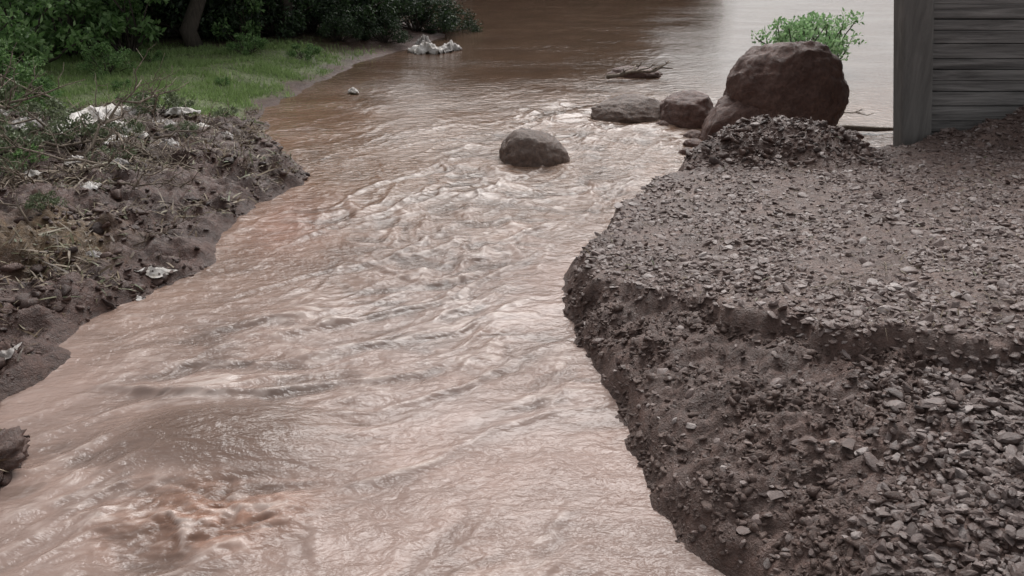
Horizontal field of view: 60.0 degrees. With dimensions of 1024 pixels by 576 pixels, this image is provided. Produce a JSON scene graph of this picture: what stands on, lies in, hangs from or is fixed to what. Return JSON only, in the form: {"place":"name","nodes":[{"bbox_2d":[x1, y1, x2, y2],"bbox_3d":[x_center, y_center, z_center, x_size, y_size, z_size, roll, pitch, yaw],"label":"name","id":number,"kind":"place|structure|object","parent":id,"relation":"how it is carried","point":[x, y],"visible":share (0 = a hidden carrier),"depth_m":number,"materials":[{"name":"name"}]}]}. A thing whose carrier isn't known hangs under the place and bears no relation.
{"place":"outdoors","nodes":[
{"label":"outdoors","id":0,"kind":"place"},
{"bbox_2d":[0,0,893,575],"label":"river","id":1,"kind":"structure","parent":0,"point":[358,352],"depth_m":6.30,"materials":[{"name":"liquid"}]},
{"bbox_2d":[407,41,446,54],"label":"plastic litter","id":2,"kind":"object","parent":1,"relation":"on","point":[425,48],"visible":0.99,"depth_m":18.09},
{"bbox_2d":[438,40,461,52],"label":"plastic litter","id":3,"kind":"object","parent":1,"relation":"on","point":[450,46],"visible":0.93,"depth_m":18.36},
{"bbox_2d":[499,128,569,166],"bbox_3d":[0.274,-1.585,10.949,0.875,0.760,0.788,0,24,0],"label":"boulder","id":4,"kind":"object","parent":1,"relation":"in","point":[523,147],"visible":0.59,"depth_m":10.63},
{"bbox_2d":[590,94,660,122],"bbox_3d":[1.814,-2.538,13.058,1.352,0.592,0.903,0,24,0],"label":"boulder","id":5,"kind":"object","parent":1,"relation":"in","point":[631,108],"visible":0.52,"depth_m":12.75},
{"bbox_2d":[607,65,662,77],"bbox_3d":[2.199,-3.849,16.027,1.034,0.312,0.634,7,25,16],"label":"driftwood","id":6,"kind":"object","parent":1,"relation":"in","point":[656,74],"visible":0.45,"depth_m":15.81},
{"bbox_2d":[606,60,672,78],"bbox_3d":[2.232,-3.865,15.601,1.271,0.214,0.323,-12,26,-17],"label":"driftwood","id":7,"kind":"object","parent":1,"relation":"on","point":[626,72],"visible":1,"depth_m":15.57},
{"bbox_2d":[660,90,713,128],"bbox_3d":[2.538,-2.411,12.744,0.839,0.808,0.866,0,24,0],"label":"boulder","id":8,"kind":"object","parent":1,"relation":"in","point":[691,109],"visible":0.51,"depth_m":12.41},
{"bbox_2d":[682,138,701,146],"bbox_3d":[2.350,-1.871,11.537,0.278,0.144,0.215,0,24,0],"label":"rubble","id":9,"kind":"object","parent":1,"relation":"in","point":[693,142],"visible":0.66,"depth_m":11.48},
{"bbox_2d":[683,130,701,138],"bbox_3d":[2.449,-2.027,11.893,0.283,0.178,0.255,-19,30,-36],"label":"rubble","id":10,"kind":"object","parent":1,"relation":"in","point":[696,134],"visible":0.61,"depth_m":11.83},
{"bbox_2d":[682,114,894,171],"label":"mound soil lumps","id":11,"kind":"object","parent":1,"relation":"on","point":[713,160],"visible":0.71,"depth_m":9.43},
{"bbox_2d":[562,269,1023,575],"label":"mud crumbs","id":12,"kind":"object","parent":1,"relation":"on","point":[743,493],"visible":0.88,"depth_m":4.80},
{"bbox_2d":[751,11,848,50],"bbox_3d":[4.935,-4.197,15.591,1.431,1.286,1.770,-14,28,-28],"label":"water plant","id":13,"kind":"object","parent":1,"relation":"in","point":[788,27],"visible":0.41,"depth_m":15.44,"materials":[{"name":"green plant"}]},
{"bbox_2d":[778,12,854,60],"bbox_3d":[5.326,-4.382,16.061,1.551,1.232,1.920,7,25,15],"label":"water plant","id":14,"kind":"object","parent":1,"relation":"in","point":[802,24],"visible":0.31,"depth_m":15.75,"materials":[{"name":"green plant"}]},
{"bbox_2d":[794,7,866,60],"bbox_3d":[5.728,-4.571,16.464,1.401,1.253,1.733,-3,24,-7],"label":"water plant","id":15,"kind":"object","parent":1,"relation":"in","point":[835,33],"visible":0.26,"depth_m":16.17,"materials":[{"name":"green plant"}]},
{"bbox_2d":[836,125,892,131],"bbox_3d":[4.700,-2.167,12.064,1.106,0.091,0.111,0,24,0],"label":"driftwood","id":16,"kind":"object","parent":1,"relation":"on","point":[864,128],"visible":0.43,"depth_m":12.04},
{"bbox_2d":[0,13,1023,575],"bbox_3d":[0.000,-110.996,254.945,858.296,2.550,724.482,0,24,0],"label":"ground","id":17,"kind":"structure","parent":0,"point":[26,371],"depth_m":6.33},
{"bbox_2d":[0,35,17,70],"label":"bush","id":18,"kind":"object","parent":17,"relation":"on","point":[6,45],"visible":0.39,"depth_m":13.24,"materials":[{"name":"green plant"}]},
{"bbox_2d":[0,128,20,152],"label":"weed","id":19,"kind":"object","parent":17,"relation":"on","point":[12,137],"visible":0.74,"depth_m":9.27,"materials":[{"name":"green plant"}]},
{"bbox_2d":[0,78,21,105],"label":"weed","id":20,"kind":"object","parent":17,"relation":"on","point":[2,91],"visible":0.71,"depth_m":11.51,"materials":[{"name":"green plant"}]},
{"bbox_2d":[0,42,21,110],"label":"fallen branch","id":21,"kind":"object","parent":17,"relation":"on","point":[2,85],"visible":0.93,"depth_m":10.94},
{"bbox_2d":[0,342,21,360],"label":"plastic litter","id":22,"kind":"object","parent":17,"relation":"on","point":[7,354],"visible":1,"depth_m":5.98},
{"bbox_2d":[0,426,29,487],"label":"mud clump","id":23,"kind":"object","parent":17,"relation":"on","point":[14,441],"visible":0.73,"depth_m":4.99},
{"bbox_2d":[0,181,30,223],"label":"fallen branch","id":24,"kind":"object","parent":17,"relation":"on","point":[23,214],"visible":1,"depth_m":7.51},
{"bbox_2d":[0,151,34,182],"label":"weed","id":25,"kind":"object","parent":17,"relation":"on","point":[17,165],"visible":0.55,"depth_m":8.84,"materials":[{"name":"green plant"}]},
{"bbox_2d":[0,4,35,57],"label":"bush","id":26,"kind":"object","parent":17,"relation":"on","point":[6,23],"visible":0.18,"depth_m":14.11,"materials":[{"name":"green plant"}]},
{"bbox_2d":[0,99,48,129],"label":"fallen branch","id":27,"kind":"object","parent":17,"relation":"on","point":[30,119],"visible":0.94,"depth_m":9.80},
{"bbox_2d":[0,140,49,184],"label":"fallen branch","id":28,"kind":"object","parent":17,"relation":"on","point":[30,179],"visible":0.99,"depth_m":7.68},
{"bbox_2d":[0,130,50,190],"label":"fallen branch","id":29,"kind":"object","parent":17,"relation":"on","point":[6,183],"visible":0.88,"depth_m":8.02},
{"bbox_2d":[7,116,46,129],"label":"plastic litter","id":30,"kind":"object","parent":17,"relation":"on","point":[39,125],"visible":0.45,"depth_m":10.67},
{"bbox_2d":[0,129,53,169],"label":"fallen branch","id":31,"kind":"object","parent":17,"relation":"on","point":[5,151],"visible":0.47,"depth_m":9.16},
{"bbox_2d":[0,47,54,89],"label":"bush","id":32,"kind":"object","parent":17,"relation":"on","point":[23,71],"visible":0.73,"depth_m":12.65,"materials":[{"name":"green plant"}]},
{"bbox_2d":[7,91,47,113],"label":"weed","id":33,"kind":"object","parent":17,"relation":"on","point":[32,99],"visible":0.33,"depth_m":11.71,"materials":[{"name":"green plant"}]},
{"bbox_2d":[7,143,48,166],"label":"weed","id":34,"kind":"object","parent":17,"relation":"on","point":[18,153],"visible":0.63,"depth_m":9.15,"materials":[{"name":"green plant"}]},
{"bbox_2d":[0,126,55,150],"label":"fallen branch","id":35,"kind":"object","parent":17,"relation":"on","point":[50,148],"visible":0.27,"depth_m":9.67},
{"bbox_2d":[0,62,62,104],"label":"fallen branch","id":36,"kind":"object","parent":17,"relation":"on","point":[40,92],"visible":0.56,"depth_m":12.30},
{"bbox_2d":[0,143,62,187],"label":"fallen branch","id":37,"kind":"object","parent":17,"relation":"on","point":[28,169],"visible":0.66,"depth_m":8.96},
{"bbox_2d":[0,120,64,156],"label":"weed","id":38,"kind":"object","parent":17,"relation":"on","point":[35,137],"visible":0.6,"depth_m":9.52,"materials":[{"name":"green plant"}]},
{"bbox_2d":[0,72,64,103],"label":"weed","id":39,"kind":"object","parent":17,"relation":"on","point":[42,80],"visible":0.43,"depth_m":12.50,"materials":[{"name":"green plant"}]},
{"bbox_2d":[23,169,41,177],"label":"plastic litter","id":40,"kind":"object","parent":17,"relation":"on","point":[34,172],"visible":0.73,"depth_m":8.99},
{"bbox_2d":[0,136,66,193],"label":"fallen branch","id":41,"kind":"object","parent":17,"relation":"on","point":[33,158],"visible":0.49,"depth_m":8.64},
{"bbox_2d":[0,63,85,109],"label":"fallen branch","id":42,"kind":"object","parent":17,"relation":"on","point":[20,100],"visible":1,"depth_m":10.47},
{"bbox_2d":[6,95,84,131],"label":"weed","id":43,"kind":"object","parent":17,"relation":"on","point":[52,112],"visible":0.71,"depth_m":10.88,"materials":[{"name":"green plant"}]},
{"bbox_2d":[22,190,68,212],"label":"weed","id":44,"kind":"object","parent":17,"relation":"on","point":[36,197],"visible":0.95,"depth_m":7.97,"materials":[{"name":"green plant"}]},
{"bbox_2d":[0,0,99,68],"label":"bush","id":45,"kind":"object","parent":17,"relation":"on","point":[21,38],"visible":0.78,"depth_m":14.27,"materials":[{"name":"green plant"}]},
{"bbox_2d":[0,121,106,167],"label":"fallen branch","id":46,"kind":"object","parent":17,"relation":"on","point":[62,158],"visible":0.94,"depth_m":9.10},
{"bbox_2d":[38,111,108,149],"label":"weed","id":47,"kind":"object","parent":17,"relation":"on","point":[64,121],"visible":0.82,"depth_m":9.91,"materials":[{"name":"green plant"}]},
{"bbox_2d":[64,155,82,165],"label":"plastic litter","id":48,"kind":"object","parent":17,"relation":"on","point":[77,156],"visible":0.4,"depth_m":9.51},
{"bbox_2d":[20,0,132,55],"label":"bush","id":49,"kind":"object","parent":17,"relation":"on","point":[83,7],"visible":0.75,"depth_m":15.58,"materials":[{"name":"green plant"}]},
{"bbox_2d":[13,103,147,153],"bbox_3d":[-4.755,-1.763,9.835,0.492,0.472,1.599,17,29,33],"label":"fallen branch","id":50,"kind":"object","parent":17,"relation":"on","point":[66,144],"visible":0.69,"depth_m":9.81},
{"bbox_2d":[10,0,153,44],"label":"bush","id":51,"kind":"object","parent":17,"relation":"on","point":[62,12],"visible":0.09,"depth_m":16.27,"materials":[{"name":"green plant"}]},
{"bbox_2d":[47,103,127,134],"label":"plastic litter","id":52,"kind":"object","parent":17,"relation":"on","point":[102,111],"visible":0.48,"depth_m":10.96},
{"bbox_2d":[80,181,101,189],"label":"plastic litter","id":53,"kind":"object","parent":17,"relation":"on","point":[91,185],"visible":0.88,"depth_m":8.66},
{"bbox_2d":[85,250,101,257],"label":"plastic litter","id":54,"kind":"object","parent":17,"relation":"on","point":[89,253],"visible":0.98,"depth_m":7.41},
{"bbox_2d":[67,125,142,181],"bbox_3d":[-4.185,-1.364,8.900,0.893,0.331,0.540,-31,18,-13],"label":"fallen branch","id":55,"kind":"object","parent":17,"relation":"on","point":[108,163],"visible":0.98,"depth_m":8.93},
{"bbox_2d":[75,42,135,78],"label":"bush","id":56,"kind":"object","parent":17,"relation":"on","point":[114,59],"visible":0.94,"depth_m":14.25,"materials":[{"name":"green plant"}]},
{"bbox_2d":[85,144,137,161],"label":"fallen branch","id":57,"kind":"object","parent":17,"relation":"on","point":[112,151],"visible":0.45,"depth_m":9.47,"materials":[{"name":"green plant"}]},
{"bbox_2d":[60,0,168,52],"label":"bush","id":58,"kind":"object","parent":17,"relation":"on","point":[139,23],"visible":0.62,"depth_m":16.06,"materials":[{"name":"green plant"}]},
{"bbox_2d":[66,45,164,156],"bbox_3d":[-4.513,-2.119,10.022,0.806,0.479,1.680,0,45,11],"label":"fallen branch","id":59,"kind":"object","parent":17,"relation":"on","point":[94,141],"visible":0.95,"depth_m":9.87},
{"bbox_2d":[91,117,145,142],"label":"weed","id":60,"kind":"object","parent":17,"relation":"on","point":[137,124],"visible":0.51,"depth_m":10.27,"materials":[{"name":"green plant"}]},
{"bbox_2d":[110,158,130,164],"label":"plastic litter","id":61,"kind":"object","parent":17,"relation":"on","point":[121,160],"visible":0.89,"depth_m":9.24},
{"bbox_2d":[87,101,154,158],"bbox_3d":[-4.273,-1.704,9.625,0.929,0.257,0.449,31,43,7],"label":"fallen branch","id":62,"kind":"object","parent":17,"relation":"on","point":[143,149],"visible":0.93,"depth_m":9.71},
{"bbox_2d":[111,79,133,88],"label":"weed","id":63,"kind":"object","parent":17,"relation":"on","point":[121,82],"visible":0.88,"depth_m":13.36,"materials":[{"name":"green plant"}]},
{"bbox_2d":[100,120,149,137],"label":"plastic litter","id":64,"kind":"object","parent":17,"relation":"on","point":[146,134],"visible":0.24,"depth_m":10.49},
{"bbox_2d":[114,91,141,105],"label":"weed","id":65,"kind":"object","parent":17,"relation":"on","point":[119,96],"visible":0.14,"depth_m":12.26,"materials":[{"name":"green plant"}]},
{"bbox_2d":[102,122,156,163],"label":"fallen branch","id":66,"kind":"object","parent":17,"relation":"on","point":[117,134],"visible":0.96,"depth_m":9.41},
{"bbox_2d":[93,69,182,106],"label":"fallen branch","id":67,"kind":"object","parent":17,"relation":"on","point":[112,102],"visible":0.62,"depth_m":11.64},
{"bbox_2d":[108,73,187,118],"bbox_3d":[-4.604,-2.490,11.075,0.543,0.353,1.159,13,41,44],"label":"fallen branch","id":68,"kind":"object","parent":17,"relation":"on","point":[116,107],"visible":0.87,"depth_m":11.04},
{"bbox_2d":[0,100,301,471],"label":"plant debris","id":69,"kind":"object","parent":17,"relation":"on","point":[144,143],"visible":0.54,"depth_m":8.96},
{"bbox_2d":[137,49,166,61],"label":"weed","id":70,"kind":"object","parent":17,"relation":"on","point":[158,52],"visible":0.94,"depth_m":15.45,"materials":[{"name":"green plant"}]},
{"bbox_2d":[123,89,180,116],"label":"weed","id":71,"kind":"object","parent":17,"relation":"on","point":[174,99],"visible":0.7,"depth_m":11.50,"materials":[{"name":"green plant"}]},
{"bbox_2d":[132,70,176,115],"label":"fallen branch","id":72,"kind":"object","parent":17,"relation":"on","point":[153,110],"visible":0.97,"depth_m":10.73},
{"bbox_2d":[0,107,309,485],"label":"dark mud lumps","id":73,"kind":"object","parent":17,"relation":"on","point":[24,301],"visible":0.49,"depth_m":7.72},
{"bbox_2d":[134,266,177,277],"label":"plastic litter","id":74,"kind":"object","parent":17,"relation":"on","point":[156,271],"visible":1,"depth_m":7.43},
{"bbox_2d":[110,160,203,189],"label":"fallen branch","id":75,"kind":"object","parent":17,"relation":"on","point":[154,184],"visible":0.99,"depth_m":8.71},
{"bbox_2d":[132,147,185,189],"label":"fallen branch","id":76,"kind":"object","parent":17,"relation":"on","point":[140,177],"visible":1,"depth_m":8.88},
{"bbox_2d":[132,201,190,246],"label":"fallen branch","id":77,"kind":"object","parent":17,"relation":"on","point":[164,231],"visible":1,"depth_m":7.68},
{"bbox_2d":[101,0,226,39],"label":"bush","id":78,"kind":"object","parent":17,"relation":"on","point":[204,32],"visible":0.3,"depth_m":17.62,"materials":[{"name":"green plant"}]},
{"bbox_2d":[138,142,194,169],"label":"fallen branch","id":79,"kind":"object","parent":17,"relation":"on","point":[171,159],"visible":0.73,"depth_m":9.63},
{"bbox_2d":[158,138,178,147],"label":"plastic litter","id":80,"kind":"object","parent":17,"relation":"on","point":[169,141],"visible":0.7,"depth_m":10.06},
{"bbox_2d":[162,163,195,186],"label":"fallen branch","id":81,"kind":"object","parent":17,"relation":"on","point":[176,180],"visible":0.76,"depth_m":8.98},
{"bbox_2d":[163,120,198,138],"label":"weed","id":82,"kind":"object","parent":17,"relation":"on","point":[183,125],"visible":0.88,"depth_m":10.72,"materials":[{"name":"green plant"}]},
{"bbox_2d":[167,97,195,107],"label":"weed","id":83,"kind":"object","parent":17,"relation":"on","point":[183,104],"visible":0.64,"depth_m":12.32,"materials":[{"name":"green plant"}]},
{"bbox_2d":[164,107,200,115],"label":"plastic litter","id":84,"kind":"object","parent":17,"relation":"on","point":[174,110],"visible":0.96,"depth_m":11.71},
{"bbox_2d":[0,32,384,122],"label":"grass","id":85,"kind":"structure","parent":17,"relation":"on","point":[108,78],"depth_m":14.68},
{"bbox_2d":[179,0,205,47],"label":"tree","id":86,"kind":"object","parent":17,"relation":"on","point":[189,26],"visible":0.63,"depth_m":16.90,"materials":[{"name":"brown plant"}]},
{"bbox_2d":[153,97,235,138],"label":"fallen branch","id":87,"kind":"object","parent":17,"relation":"on","point":[176,130],"visible":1,"depth_m":10.55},
{"bbox_2d":[141,0,263,39],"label":"bush","id":88,"kind":"object","parent":17,"relation":"on","point":[231,20],"visible":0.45,"depth_m":17.39,"materials":[{"name":"green plant"}]},
{"bbox_2d":[214,76,230,85],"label":"weed","id":89,"kind":"object","parent":17,"relation":"on","point":[222,80],"visible":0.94,"depth_m":14.04,"materials":[{"name":"green plant"}]},
{"bbox_2d":[211,106,238,117],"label":"weed","id":90,"kind":"object","parent":17,"relation":"on","point":[216,113],"visible":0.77,"depth_m":12.01,"materials":[{"name":"green plant"}]},
{"bbox_2d":[206,0,265,41],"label":"bush","id":91,"kind":"object","parent":17,"relation":"on","point":[247,29],"visible":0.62,"depth_m":17.47,"materials":[{"name":"green plant"}]},
{"bbox_2d":[221,122,257,154],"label":"fallen branch","id":92,"kind":"object","parent":17,"relation":"on","point":[247,145],"visible":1,"depth_m":10.55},
{"bbox_2d":[163,0,318,32],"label":"bush","id":93,"kind":"object","parent":17,"relation":"on","point":[270,11],"visible":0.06,"depth_m":18.22,"materials":[{"name":"green plant"}]},
{"bbox_2d":[224,32,268,55],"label":"weed","id":94,"kind":"object","parent":17,"relation":"on","point":[258,40],"visible":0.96,"depth_m":16.30,"materials":[{"name":"green plant"}]},
{"bbox_2d":[203,0,330,38],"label":"bush","id":95,"kind":"object","parent":17,"relation":"on","point":[292,20],"visible":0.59,"depth_m":17.75,"materials":[{"name":"green plant"}]},
{"bbox_2d":[280,0,296,37],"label":"tree","id":96,"kind":"object","parent":17,"relation":"on","point":[290,4],"visible":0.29,"depth_m":18.03,"materials":[{"name":"brown plant"}]},
{"bbox_2d":[285,42,323,60],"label":"weed","id":97,"kind":"object","parent":17,"relation":"on","point":[309,51],"visible":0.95,"depth_m":16.59,"materials":[{"name":"green plant"}]},
{"bbox_2d":[257,0,357,33],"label":"bush","id":98,"kind":"object","parent":17,"relation":"on","point":[313,27],"visible":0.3,"depth_m":18.27,"materials":[{"name":"green plant"}]},
{"bbox_2d":[314,3,363,41],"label":"bush","id":99,"kind":"object","parent":17,"relation":"on","point":[343,24],"visible":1,"depth_m":18.01,"materials":[{"name":"green plant"}]},
{"bbox_2d":[303,0,399,31],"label":"bush","id":100,"kind":"object","parent":17,"relation":"on","point":[364,17],"visible":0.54,"depth_m":18.44,"materials":[{"name":"green plant"}]},
{"bbox_2d":[338,0,429,26],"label":"bush","id":101,"kind":"object","parent":17,"relation":"on","point":[408,4],"visible":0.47,"depth_m":19.24,"materials":[{"name":"green plant"}]},
{"bbox_2d":[360,12,412,43],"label":"bush","id":102,"kind":"object","parent":17,"relation":"on","point":[384,29],"visible":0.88,"depth_m":18.68,"materials":[{"name":"green plant"}]},
{"bbox_2d":[381,0,460,32],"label":"bush","id":103,"kind":"object","parent":17,"relation":"on","point":[418,24],"visible":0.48,"depth_m":20.13,"materials":[{"name":"green plant"}]},
{"bbox_2d":[415,34,430,44],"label":"plastic litter","id":104,"kind":"object","parent":17,"relation":"on","point":[423,38],"visible":0.69,"depth_m":19.00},
{"bbox_2d":[412,0,483,33],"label":"bush","id":105,"kind":"object","parent":17,"relation":"on","point":[465,25],"visible":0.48,"depth_m":20.87,"materials":[{"name":"green plant"}]},
{"bbox_2d":[700,95,760,141],"bbox_3d":[3.020,-2.030,11.809,1.044,1.020,0.922,12,27,25],"label":"boulder","id":106,"kind":"object","parent":17,"relation":"on","point":[725,110],"visible":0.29,"depth_m":11.54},
{"bbox_2d":[723,40,849,126],"bbox_3d":[3.581,-2.536,11.996,1.627,1.717,1.467,5,22,-18],"label":"boulder","id":107,"kind":"object","parent":17,"relation":"on","point":[799,79],"visible":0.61,"depth_m":11.36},
{"bbox_2d":[850,131,863,138],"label":"rubble","id":108,"kind":"object","parent":17,"relation":"on","point":[859,135],"visible":0.39,"depth_m":11.83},
{"bbox_2d":[861,262,875,267],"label":"stone","id":109,"kind":"object","parent":17,"relation":"on","point":[868,264],"visible":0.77,"depth_m":6.15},
{"bbox_2d":[763,348,1023,575],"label":"gravel heap","id":110,"kind":"object","parent":17,"relation":"on","point":[1006,502],"visible":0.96,"depth_m":4.21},
{"bbox_2d":[900,266,918,273],"bbox_3d":[2.690,-0.116,6.026,0.120,0.050,0.097,-8,25,-16],"label":"stone","id":111,"kind":"object","parent":17,"relation":"on","point":[908,269],"visible":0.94,"depth_m":6.00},
{"bbox_2d":[893,0,1023,146],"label":"wooden shed","id":112,"kind":"structure","parent":17,"relation":"on","point":[958,65],"depth_m":10.13,"materials":[{"name":"grey wood"}]},
{"bbox_2d":[563,105,1023,575],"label":"gravel","id":113,"kind":"structure","parent":0,"point":[872,288],"depth_m":6.58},
{"bbox_2d":[585,114,1023,339],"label":"straw debris","id":114,"kind":"object","parent":113,"relation":"on","point":[850,254],"visible":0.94,"depth_m":6.75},
{"bbox_2d":[810,264,871,287],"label":"twig","id":115,"kind":"object","parent":113,"relation":"on","point":[837,280],"visible":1,"depth_m":5.85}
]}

